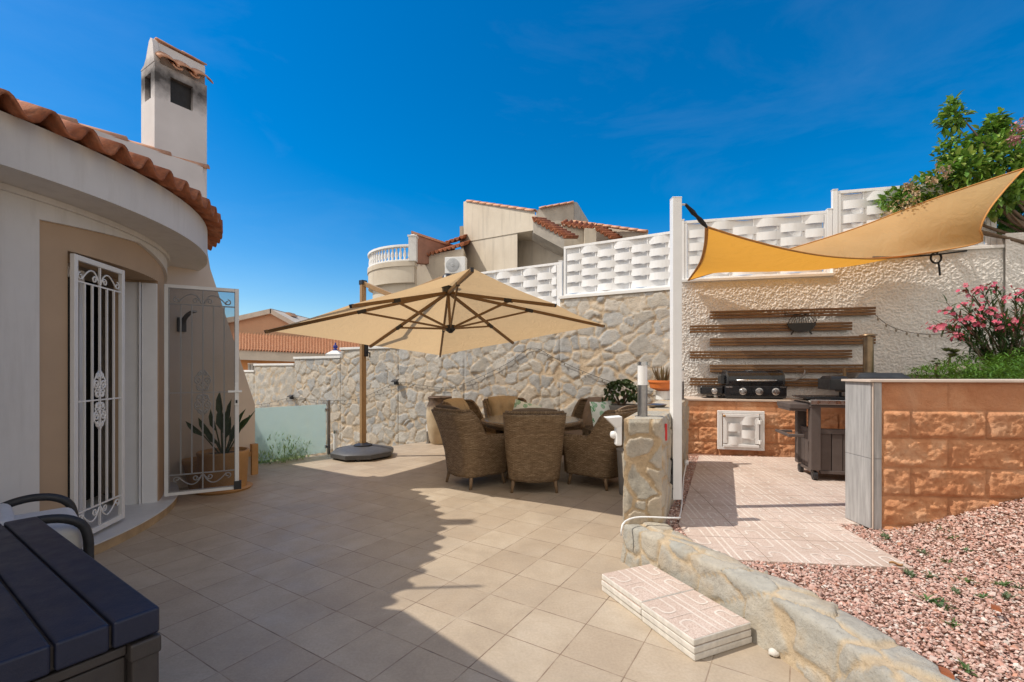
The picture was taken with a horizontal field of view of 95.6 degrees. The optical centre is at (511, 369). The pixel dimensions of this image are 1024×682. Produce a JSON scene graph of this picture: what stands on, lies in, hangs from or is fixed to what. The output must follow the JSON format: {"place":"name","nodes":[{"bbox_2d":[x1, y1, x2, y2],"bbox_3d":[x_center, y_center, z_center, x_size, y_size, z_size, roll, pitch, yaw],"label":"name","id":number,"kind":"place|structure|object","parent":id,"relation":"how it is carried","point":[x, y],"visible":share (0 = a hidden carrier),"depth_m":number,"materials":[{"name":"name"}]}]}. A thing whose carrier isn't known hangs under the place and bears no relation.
{"place":"outdoors","nodes":[
{"label":"outdoors","id":0,"kind":"place"},
{"bbox_2d":[94,442,809,681],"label":"pavement","id":1,"kind":"structure","parent":0,"point":[406,563],"depth_m":3.13,"materials":[{"name":"tile"}]},
{"bbox_2d":[0,493,93,558],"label":"lounge chair","id":2,"kind":"object","parent":1,"relation":"on","point":[67,522],"visible":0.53,"depth_m":2.51,"materials":[{"name":"black metal"}]},
{"bbox_2d":[0,517,160,681],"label":"deck box","id":3,"kind":"object","parent":1,"relation":"on","point":[70,611],"visible":1,"depth_m":1.42,"materials":[{"name":"blue plastic"}]},
{"bbox_2d":[0,37,257,554],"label":"house","id":4,"kind":"structure","parent":1,"relation":"on","point":[113,381],"depth_m":4.03,"materials":[{"name":"paint"}]},
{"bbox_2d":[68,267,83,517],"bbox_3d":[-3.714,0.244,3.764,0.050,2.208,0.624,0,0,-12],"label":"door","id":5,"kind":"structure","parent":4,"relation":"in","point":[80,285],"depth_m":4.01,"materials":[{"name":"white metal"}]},
{"bbox_2d":[177,310,196,331],"bbox_3d":[-3.868,-0.573,5.536,0.343,0.235,0.090,0,0,32],"label":"wall lamp","id":6,"kind":"object","parent":4,"relation":"attached to","point":[185,317],"visible":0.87,"depth_m":5.58,"materials":[{"name":"black plastic"}]},
{"bbox_2d":[182,456,198,489],"bbox_3d":[-3.780,1.260,5.620,0.380,0.360,0.380,0,0,0],"label":"pot","id":7,"kind":"object","parent":1,"relation":"on","point":[186,463],"visible":0.36,"depth_m":5.48,"materials":[{"name":"ceramic"}]},
{"bbox_2d":[194,447,252,495],"bbox_3d":[-3.470,1.208,5.580,0.620,0.465,0.620,0,0,0],"label":"planter","id":8,"kind":"object","parent":1,"relation":"on","point":[225,480],"visible":0.56,"depth_m":5.38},
{"bbox_2d":[186,393,254,453],"bbox_3d":[-3.522,0.639,5.639,0.788,0.751,0.315,0,0,14],"label":"bird of paradise","id":9,"kind":"object","parent":8,"relation":"on","point":[229,431],"visible":0.83,"depth_m":5.58,"materials":[{"name":"green plant"}]},
{"bbox_2d":[255,400,329,460],"bbox_3d":[-3.645,0.980,7.302,0.045,0.920,1.591,0,0,44],"label":"glass screen","id":10,"kind":"object","parent":1,"relation":"on","point":[306,423],"visible":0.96,"depth_m":7.43,"materials":[{"name":"teal glass"}]},
{"bbox_2d":[264,268,604,461],"bbox_3d":[-1.150,-0.014,6.810,4.094,2.908,3.549,0,0,32],"label":"parasol","id":11,"kind":"object","parent":1,"relation":"on","point":[467,309],"visible":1,"depth_m":7.10,"materials":[{"name":"fabric"}]},
{"bbox_2d":[426,396,451,444],"bbox_3d":[-1.400,0.983,9.020,0.530,0.915,0.530,0,0,0],"label":"clay jar","id":12,"kind":"object","parent":1,"relation":"on","point":[433,431],"visible":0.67,"depth_m":8.82,"materials":[{"name":"beige ceramic"}]},
{"bbox_2d":[431,405,507,489],"bbox_3d":[-0.535,0.939,5.841,0.823,1.008,0.732,0,0,-40],"label":"wicker armchair","id":13,"kind":"object","parent":1,"relation":"on","point":[472,449],"visible":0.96,"depth_m":5.58,"materials":[{"name":"brown wicker"}]},
{"bbox_2d":[440,398,503,434],"bbox_3d":[-0.581,0.939,6.842,0.823,1.008,0.732,0,0,27],"label":"wicker armchair","id":14,"kind":"object","parent":1,"relation":"on","point":[463,404],"visible":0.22,"depth_m":7.05,"materials":[{"name":"brown wicker"}]},
{"bbox_2d":[482,396,526,433],"bbox_3d":[-0.040,0.939,7.287,0.732,1.008,0.823,0,0,-19],"label":"wicker armchair","id":15,"kind":"object","parent":1,"relation":"on","point":[496,405],"visible":0.34,"depth_m":7.42,"materials":[{"name":"brown wicker"}]},
{"bbox_2d":[513,399,540,408],"bbox_3d":[0.200,0.710,7.180,0.420,0.420,0.150,14,-18,8],"label":"pillow","id":16,"kind":"object","parent":15,"relation":"on","point":[518,404],"visible":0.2,"depth_m":7.19,"materials":[{"name":"white fabric"}]},
{"bbox_2d":[480,415,582,479],"bbox_3d":[0.270,1.066,6.400,1.410,0.770,1.410,0,0,0],"label":"dining table","id":17,"kind":"object","parent":1,"relation":"on","point":[494,422],"visible":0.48,"depth_m":6.06,"materials":[{"name":"wicker"}]},
{"bbox_2d":[503,408,566,492],"bbox_3d":[0.261,0.939,5.568,0.732,1.008,0.823,0,0,1],"label":"wicker armchair","id":18,"kind":"object","parent":1,"relation":"on","point":[534,439],"visible":1,"depth_m":5.30,"materials":[{"name":"brown wicker"}]},
{"bbox_2d":[562,397,615,455],"bbox_3d":[1.141,0.939,7.108,0.823,1.008,0.732,0,0,-39],"label":"wicker armchair","id":19,"kind":"object","parent":1,"relation":"on","point":[582,409],"visible":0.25,"depth_m":7.30,"materials":[{"name":"brown wicker"}]},
{"bbox_2d":[563,405,636,490],"bbox_3d":[1.147,0.939,5.804,0.823,1.008,0.732,0,0,38],"label":"wicker armchair","id":20,"kind":"object","parent":1,"relation":"on","point":[592,452],"visible":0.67,"depth_m":5.53,"materials":[{"name":"brown wicker"}]},
{"bbox_2d":[590,401,611,426],"bbox_3d":[1.235,0.640,6.300,0.420,0.420,0.150,0,-12,-35],"label":"pillow","id":21,"kind":"object","parent":20,"relation":"on","point":[598,409],"visible":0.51,"depth_m":6.21,"materials":[{"name":"white fabric"}]},
{"bbox_2d":[616,447,623,495],"bbox_3d":[1.360,1.180,5.350,0.310,0.520,0.310,0,0,0],"label":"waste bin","id":22,"kind":"object","parent":1,"relation":"on","point":[620,450],"visible":0.22,"depth_m":5.30,"materials":[{"name":"grey metal"}]},
{"bbox_2d":[602,586,641,619],"bbox_3d":[0.846,1.422,2.917,0.398,0.034,0.398,0,0,-24],"label":"paving slab","id":23,"kind":"object","parent":1,"relation":"on","point":[621,602],"depth_m":2.83,"materials":[{"name":"beige concrete"}]},
{"bbox_2d":[601,580,641,613],"bbox_3d":[0.840,1.385,2.910,0.398,0.034,0.398,0,0,-23],"label":"paving slab","id":24,"kind":"object","parent":23,"relation":"on","point":[624,598],"depth_m":2.81,"materials":[{"name":"beige concrete"}]},
{"bbox_2d":[602,564,693,606],"bbox_3d":[0.845,1.347,2.918,0.398,0.037,0.398,0,0,-23],"label":"paving slab","id":25,"kind":"object","parent":24,"relation":"on","point":[638,585],"depth_m":2.88,"materials":[{"name":"beige concrete"}]},
{"bbox_2d":[622,398,688,528],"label":"bar wall","id":26,"kind":"structure","parent":1,"relation":"on","point":[646,464],"depth_m":3.50,"materials":[{"name":"stone"}]},
{"bbox_2d":[604,415,621,445],"bbox_3d":[0.771,0.468,3.540,0.127,0.224,0.108,0,0,0],"label":"flood light","id":27,"kind":"object","parent":26,"relation":"attached to","point":[615,421],"visible":1,"depth_m":3.50,"materials":[{"name":"white plastic"}]},
{"bbox_2d":[635,362,648,416],"bbox_3d":[1.018,0.157,3.620,0.114,0.430,0.114,0,0,0],"label":"bollard lamp","id":28,"kind":"object","parent":26,"relation":"on","point":[642,398],"visible":0.94,"depth_m":3.59,"materials":[{"name":"silver metal"}]},
{"bbox_2d":[648,403,666,406],"bbox_3d":[1.400,0.349,4.500,0.200,0.026,0.200,0,0,0],"label":"ashtray","id":29,"kind":"object","parent":26,"relation":"on","point":[656,405],"visible":0.89,"depth_m":4.45,"materials":[{"name":"silver metal"}]},
{"bbox_2d":[648,380,669,399],"bbox_3d":[1.860,0.253,5.720,0.350,0.235,0.350,0,0,0],"label":"orange pot","id":30,"kind":"object","parent":26,"relation":"on","point":[662,387],"visible":0.84,"depth_m":5.64,"materials":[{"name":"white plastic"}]},
{"bbox_2d":[652,365,669,380],"bbox_3d":[1.855,0.066,5.722,0.242,0.239,0.250,0,0,0],"label":"aloe plant","id":31,"kind":"object","parent":30,"relation":"on","point":[658,376],"visible":0.76,"depth_m":5.68,"materials":[{"name":"green plant"}]},
{"bbox_2d":[665,423,666,440],"bbox_3d":[1.175,0.480,3.585,0.020,0.130,0.100,0,0,0],"label":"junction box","id":32,"kind":"object","parent":26,"relation":"attached to","point":[665,432],"visible":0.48,"depth_m":3.54,"materials":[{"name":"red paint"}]},
{"bbox_2d":[670,197,684,499],"bbox_3d":[1.411,-0.179,3.973,0.138,2.578,0.096,0,0,0],"label":"sail post","id":33,"kind":"object","parent":26,"relation":"attached to","point":[676,204],"visible":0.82,"depth_m":3.94,"materials":[{"name":"white metal"}]},
{"bbox_2d":[685,203,707,227],"bbox_3d":[1.672,-1.378,4.180,0.071,0.088,0.563,0,0,37],"label":"strap","id":34,"kind":"object","parent":33,"relation":"attached to","point":[700,220],"visible":1,"depth_m":4.12,"materials":[{"name":"black fabric"}]},
{"bbox_2d":[682,369,684,398],"bbox_3d":[2.105,0.182,5.780,0.108,0.380,0.108,0,0,0],"label":"bollard lamp","id":35,"kind":"object","parent":26,"relation":"on","point":[683,384],"visible":0.41,"depth_m":5.75,"materials":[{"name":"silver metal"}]},
{"bbox_2d":[642,616,751,660],"bbox_3d":[1.003,1.422,2.544,0.398,0.034,0.398,0,0,-23],"label":"paving slab","id":36,"kind":"object","parent":1,"relation":"on","point":[714,650],"depth_m":2.38,"materials":[{"name":"beige concrete"}]},
{"bbox_2d":[642,609,750,653],"bbox_3d":[0.998,1.385,2.542,0.398,0.034,0.398,0,0,-24],"label":"paving slab","id":37,"kind":"object","parent":36,"relation":"on","point":[702,646],"depth_m":2.38,"materials":[{"name":"beige concrete"}]},
{"bbox_2d":[641,590,750,645],"bbox_3d":[0.998,1.347,2.545,0.398,0.037,0.398,0,0,-23],"label":"paving slab","id":38,"kind":"object","parent":37,"relation":"on","point":[693,617],"depth_m":2.50,"materials":[{"name":"beige concrete"}]},
{"bbox_2d":[768,648,779,656],"bbox_3d":[1.320,1.423,2.332,0.058,0.035,0.055,0,0,23],"label":"pebble","id":39,"kind":"object","parent":1,"relation":"on","point":[773,652],"visible":0.95,"depth_m":2.32,"materials":[{"name":"white stone"}]},
{"bbox_2d":[621,522,959,681],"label":"kerb wall","id":40,"kind":"structure","parent":1,"relation":"on","point":[810,636],"depth_m":2.32,"materials":[{"name":"stone"}]},
{"bbox_2d":[938,666,954,679],"bbox_3d":[1.637,1.146,1.753,0.036,0.020,0.066,0,-10,21],"label":"tile shard","id":41,"kind":"object","parent":40,"relation":"on","point":[945,672],"visible":1,"depth_m":1.74,"materials":[{"name":"orange ceramic"}]},
{"bbox_2d":[682,232,1023,397],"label":"rendered wall","id":42,"kind":"structure","parent":1,"relation":"on","point":[905,294],"depth_m":6.69,"materials":[{"name":"beige paint"}]},
{"bbox_2d":[690,378,817,386],"bbox_3d":[3.820,0.193,6.926,2.196,0.116,0.034,0,0,14],"label":"batten strip","id":43,"kind":"object","parent":42,"relation":"attached to","point":[810,381],"visible":0.43,"depth_m":6.84,"materials":[{"name":"brown wood"}]},
{"bbox_2d":[682,208,832,278],"bbox_3d":[3.717,-1.891,7.160,2.144,0.991,0.075,0,0,14],"label":"fence panel","id":44,"kind":"object","parent":42,"relation":"on","point":[790,230],"visible":0.45,"depth_m":7.12,"materials":[{"name":"white concrete"}]},
{"bbox_2d":[690,350,851,358],"bbox_3d":[3.817,-0.222,6.927,2.193,0.116,0.034,0,0,14],"label":"batten strip","id":45,"kind":"object","parent":42,"relation":"attached to","point":[753,354],"visible":1,"depth_m":6.91,"materials":[{"name":"brown wood"}]},
{"bbox_2d":[690,322,852,332],"bbox_3d":[3.817,-0.622,6.927,2.194,0.116,0.037,0,0,14],"label":"batten strip","id":46,"kind":"object","parent":42,"relation":"attached to","point":[823,326],"visible":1,"depth_m":6.93,"materials":[{"name":"brown wood"}]},
{"bbox_2d":[710,364,862,371],"bbox_3d":[4.076,-0.012,6.862,2.146,0.116,0.036,0,0,14],"label":"batten strip","id":47,"kind":"object","parent":42,"relation":"attached to","point":[824,368],"visible":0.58,"depth_m":6.81,"materials":[{"name":"brown wood"}]},
{"bbox_2d":[710,307,875,318],"bbox_3d":[4.099,-0.830,6.856,2.194,0.116,0.036,0,0,14],"label":"batten strip","id":48,"kind":"object","parent":42,"relation":"attached to","point":[849,311],"visible":1,"depth_m":6.83,"materials":[{"name":"brown wood"}]},
{"bbox_2d":[784,311,816,334],"bbox_3d":[4.217,-0.672,6.782,0.436,0.335,0.030,0,0,14],"label":"wall ornament","id":49,"kind":"object","parent":48,"relation":"hanging from","point":[800,327],"depth_m":6.77,"materials":[{"name":"black metal"}]},
{"bbox_2d":[876,315,953,337],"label":"string lights","id":50,"kind":"object","parent":48,"relation":"hanging from","point":[878,318],"visible":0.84,"depth_m":6.49},
{"bbox_2d":[710,336,875,345],"bbox_3d":[4.098,-0.417,6.857,2.194,0.116,0.034,0,0,14],"label":"batten strip","id":51,"kind":"object","parent":42,"relation":"attached to","point":[830,340],"visible":0.96,"depth_m":6.84,"materials":[{"name":"brown wood"}]},
{"bbox_2d":[687,168,1023,280],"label":"shade sail","id":52,"kind":"object","parent":42,"relation":"attached to","point":[955,219],"visible":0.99,"depth_m":5.94,"materials":[{"name":"fabric"}]},
{"bbox_2d":[831,176,996,245],"bbox_3d":[5.720,-2.171,6.660,1.994,0.991,0.075,0,0,14],"label":"fence panel","id":53,"kind":"object","parent":42,"relation":"on","point":[850,210],"visible":0.23,"depth_m":6.79,"materials":[{"name":"white concrete"}]},
{"bbox_2d":[873,250,966,275],"bbox_3d":[5.460,-1.436,6.116,1.663,0.406,0.145,0,0,-14],"label":"rope","id":54,"kind":"object","parent":42,"relation":"attached to","point":[938,262],"visible":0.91,"depth_m":6.09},
{"bbox_2d":[841,379,1023,530],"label":"retaining wall","id":55,"kind":"structure","parent":1,"relation":"on","point":[922,451],"depth_m":3.40,"materials":[{"name":"orange stone"}]},
{"bbox_2d":[0,0,1023,317],"label":"sky","id":56,"kind":"structure","parent":0,"point":[338,131],"materials":[{"name":"blue"}]},
{"bbox_2d":[609,403,636,409],"bbox_3d":[1.520,0.965,6.450,0.460,0.950,0.460,0,0,0],"label":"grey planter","id":57,"kind":"object","parent":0,"point":[614,406],"visible":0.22,"depth_m":6.29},
{"bbox_2d":[601,379,636,405],"bbox_3d":[1.524,0.342,6.440,0.546,0.432,0.546,0,0,0],"label":"dark succulent","id":58,"kind":"object","parent":57,"relation":"in","point":[613,386],"visible":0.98,"depth_m":6.35,"materials":[{"name":"green plant"}]},
{"bbox_2d":[679,455,913,569],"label":"path","id":59,"kind":"structure","parent":0,"point":[774,510],"depth_m":3.78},
{"bbox_2d":[684,396,844,456],"bbox_3d":[3.654,0.931,6.658,2.399,1.018,0.708,0,0,14],"label":"barbecue counter","id":60,"kind":"object","parent":59,"relation":"on","point":[733,426],"visible":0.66,"depth_m":6.46,"materials":[{"name":"stone"}]},
{"bbox_2d":[717,410,764,450],"bbox_3d":[3.187,0.853,6.458,0.600,0.545,0.093,0,0,14],"label":"door","id":61,"kind":"structure","parent":60,"relation":"in","point":[742,430],"depth_m":6.45,"materials":[{"name":"white plastic"}]},
{"bbox_2d":[697,370,786,398],"bbox_3d":[3.309,0.216,6.734,1.115,0.408,0.485,0,0,14],"label":"gas grill","id":62,"kind":"object","parent":60,"relation":"on","point":[753,384],"visible":1,"depth_m":6.55,"materials":[{"name":"black metal"}]},
{"bbox_2d":[785,369,805,380],"bbox_3d":[4.086,0.065,6.786,0.428,0.224,0.087,0,0,-9],"label":"gas hose","id":63,"kind":"object","parent":62,"relation":"attached to","point":[803,374],"visible":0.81,"depth_m":6.76,"materials":[{"name":"grey rubber"}]},
{"bbox_2d":[775,398,844,479],"bbox_3d":[3.678,0.756,5.091,1.295,0.867,0.575,0,0,14],"label":"kitchen cart","id":64,"kind":"object","parent":59,"relation":"on","point":[819,449],"visible":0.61,"depth_m":4.96,"materials":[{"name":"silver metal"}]},
{"bbox_2d":[792,395,844,399],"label":"countertop","id":65,"kind":"structure","parent":64,"relation":"on","point":[834,397],"depth_m":5.01,"materials":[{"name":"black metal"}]},
{"bbox_2d":[818,333,910,394],"bbox_3d":[3.791,-0.028,5.037,0.717,0.722,0.460,0,0,14],"label":"pizza oven","id":66,"kind":"object","parent":64,"relation":"on","point":[836,383],"visible":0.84,"depth_m":5.00,"materials":[{"name":"metal"}]},
{"bbox_2d":[889,561,902,565],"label":"dry leaf","id":67,"kind":"object","parent":59,"relation":"on","point":[893,562],"visible":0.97,"depth_m":2.81,"materials":[{"name":"orange plant"}]},
{"bbox_2d":[666,454,1023,681],"bbox_3d":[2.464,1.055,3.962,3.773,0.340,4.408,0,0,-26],"label":"gravel","id":68,"kind":"structure","parent":0,"point":[867,604],"depth_m":2.55,"materials":[{"name":"pink gravel"}]},
{"bbox_2d":[620,460,688,535],"bbox_3d":[1.521,1.116,4.230,0.346,0.179,2.264,0,0,31],"label":"power cable","id":69,"kind":"object","parent":68,"relation":"on","point":[686,462],"visible":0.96,"depth_m":3.44,"materials":[{"name":"white plastic"}]},
{"bbox_2d":[879,530,889,539],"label":"weed","id":70,"kind":"object","parent":68,"relation":"on","point":[885,536],"visible":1,"depth_m":3.26,"materials":[{"name":"green plant"}]},
{"bbox_2d":[901,564,915,577],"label":"weed","id":71,"kind":"object","parent":68,"relation":"on","point":[911,572],"visible":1,"depth_m":2.69,"materials":[{"name":"green plant"}]},
{"bbox_2d":[916,546,928,554],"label":"weed","id":72,"kind":"object","parent":68,"relation":"on","point":[924,551],"visible":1,"depth_m":3.00,"materials":[{"name":"green plant"}]},
{"bbox_2d":[908,591,948,603],"bbox_3d":[2.150,1.175,2.392,0.095,0.046,0.152,0,0,-24],"label":"weed","id":73,"kind":"object","parent":68,"relation":"on","point":[930,600],"visible":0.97,"depth_m":2.38,"materials":[{"name":"green plant"}]},
{"bbox_2d":[920,570,937,577],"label":"weed","id":74,"kind":"object","parent":68,"relation":"on","point":[929,574],"visible":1,"depth_m":2.67,"materials":[{"name":"green plant"}]},
{"bbox_2d":[933,598,961,610],"bbox_3d":[2.153,1.175,2.321,0.097,0.047,0.117,0,0,-6],"label":"weed","id":75,"kind":"object","parent":68,"relation":"on","point":[942,605],"visible":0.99,"depth_m":2.33,"materials":[{"name":"green plant"}]},
{"bbox_2d":[940,617,960,627],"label":"weed","id":76,"kind":"object","parent":68,"relation":"on","point":[952,623],"visible":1,"depth_m":2.17,"materials":[{"name":"green plant"}]},
{"bbox_2d":[947,583,960,594],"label":"weed","id":77,"kind":"object","parent":68,"relation":"on","point":[954,589],"visible":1,"depth_m":2.48,"materials":[{"name":"green plant"}]},
{"bbox_2d":[954,574,979,583],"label":"weed","id":78,"kind":"object","parent":68,"relation":"on","point":[968,581],"visible":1,"depth_m":2.59,"materials":[{"name":"green plant"}]},
{"bbox_2d":[957,657,977,676],"bbox_3d":[1.804,1.181,1.850,0.060,0.035,0.099,0,0,30],"label":"weed","id":79,"kind":"object","parent":68,"relation":"on","point":[964,666],"visible":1,"depth_m":1.85,"materials":[{"name":"green plant"}]},
{"bbox_2d":[974,592,993,597],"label":"weed","id":80,"kind":"object","parent":68,"relation":"on","point":[983,595],"visible":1,"depth_m":2.43,"materials":[{"name":"green plant"}]},
{"bbox_2d":[991,604,1001,612],"bbox_3d":[2.321,1.146,2.228,0.036,0.020,0.066,0,-10,33],"label":"tile shard","id":81,"kind":"object","parent":68,"relation":"on","point":[996,607],"visible":1,"depth_m":2.22,"materials":[{"name":"orange ceramic"}]},
{"bbox_2d":[990,579,1016,588],"bbox_3d":[2.700,1.167,2.537,0.072,0.042,0.120,0,0,-37],"label":"weed","id":82,"kind":"object","parent":68,"relation":"on","point":[1002,583],"visible":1,"depth_m":2.54,"materials":[{"name":"green plant"}]},
{"bbox_2d":[1002,591,1021,599],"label":"weed","id":83,"kind":"object","parent":68,"relation":"on","point":[1005,593],"visible":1,"depth_m":2.42,"materials":[{"name":"green plant"}]},
{"bbox_2d":[833,375,1022,378],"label":"soil ground","id":84,"kind":"structure","parent":0,"point":[916,377],"depth_m":5.56,"materials":[{"name":"brown soil"}]},
{"bbox_2d":[930,358,940,378],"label":"tree succulent","id":85,"kind":"object","parent":84,"relation":"on","point":[936,366],"visible":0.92,"depth_m":4.99,"materials":[{"name":"green plant"}]},
{"bbox_2d":[872,89,1023,243],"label":"garden tree","id":86,"kind":"object","parent":84,"relation":"on","point":[960,167],"visible":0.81,"depth_m":6.37,"materials":[{"name":"green plant"}]},
{"bbox_2d":[939,347,960,373],"bbox_3d":[5.023,-0.068,5.327,0.259,0.363,0.198,0,0,-44],"label":"tree succulent","id":87,"kind":"object","parent":84,"relation":"on","point":[953,353],"visible":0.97,"depth_m":5.26,"materials":[{"name":"green plant"}]},
{"bbox_2d":[903,347,1023,378],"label":"grass","id":88,"kind":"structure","parent":84,"relation":"on","point":[1016,371],"depth_m":4.60,"materials":[{"name":"green plant"}]},
{"bbox_2d":[920,281,1023,378],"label":"oleander","id":89,"kind":"object","parent":84,"relation":"on","point":[1003,328],"visible":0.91,"depth_m":4.95,"materials":[{"name":"pink plant"}]},
{"label":"ground","id":90,"kind":"structure","parent":0,"visible":0},
{"bbox_2d":[258,432,311,463],"bbox_3d":[-3.957,1.477,7.534,1.487,1.442,1.292,0,0,0],"label":"grey green shrub","id":91,"kind":"object","parent":90,"relation":"on","point":[295,456],"visible":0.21,"depth_m":7.26,"materials":[{"name":"green plant"}]},
{"bbox_2d":[227,309,368,369],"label":"neighbour house","id":92,"kind":"structure","parent":90,"relation":"on","point":[258,344],"depth_m":26.16,"materials":[{"name":"orange tile"}]},
{"bbox_2d":[247,363,255,369],"bbox_3d":[-13.299,-0.068,23.825,0.577,0.518,0.290,0,0,0],"label":"window","id":93,"kind":"structure","parent":92,"relation":"in","point":[250,367],"depth_m":23.70,"materials":[{"name":"white"}]},
{"bbox_2d":[325,342,340,355],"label":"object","id":94,"kind":"structure","parent":90,"relation":"on","point":[335,352],"depth_m":13.84,"materials":[{"name":"white ceramic"}]},
{"bbox_2d":[333,430,337,450],"bbox_3d":[-3.500,1.700,9.200,0.120,0.980,0.120,0,0,0],"label":"bollard lamp","id":95,"kind":"object","parent":90,"relation":"on","point":[335,439],"visible":0.45,"depth_m":9.18,"materials":[{"name":"silver metal"}]},
{"bbox_2d":[244,286,669,455],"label":"stone wall","id":96,"kind":"structure","parent":90,"relation":"on","point":[628,336],"depth_m":9.16,"materials":[{"name":"beige stone"}]},
{"bbox_2d":[391,379,398,384],"bbox_3d":[-2.576,0.280,10.258,0.150,0.120,0.142,0,0,30],"label":"wall spotlight","id":97,"kind":"object","parent":96,"relation":"attached to","point":[395,381],"depth_m":10.22,"materials":[{"name":"black plastic"}]},
{"bbox_2d":[257,348,652,405],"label":"string lights","id":98,"kind":"object","parent":96,"relation":"attached to","point":[448,387],"visible":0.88,"depth_m":9.54},
{"bbox_2d":[481,260,563,305],"bbox_3d":[0.008,-1.520,9.014,2.135,0.931,0.075,0,0,30],"label":"fence panel","id":99,"kind":"object","parent":96,"relation":"on","point":[537,281],"visible":0.42,"depth_m":8.73,"materials":[{"name":"white concrete"}]},
{"bbox_2d":[564,231,669,295],"bbox_3d":[1.821,-1.780,7.953,2.012,0.951,0.075,0,0,30],"label":"fence panel","id":100,"kind":"object","parent":96,"relation":"on","point":[628,263],"visible":0.88,"depth_m":7.95,"materials":[{"name":"white concrete"}]},
{"bbox_2d":[367,200,647,303],"bbox_3d":[-0.102,-1.951,17.959,10.514,8.781,6.450,0,0,22],"label":"villa","id":101,"kind":"object","parent":90,"relation":"on","point":[493,236],"visible":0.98,"depth_m":16.10,"materials":[{"name":"paint"}]},
{"bbox_2d":[445,256,466,274],"bbox_3d":[-1.898,-3.555,16.237,0.720,0.585,0.822,0,0,8],"label":"air conditioner","id":102,"kind":"object","parent":101,"relation":"attached to","point":[454,265],"visible":0.92,"depth_m":15.85,"materials":[{"name":"white plastic"}]}
]}

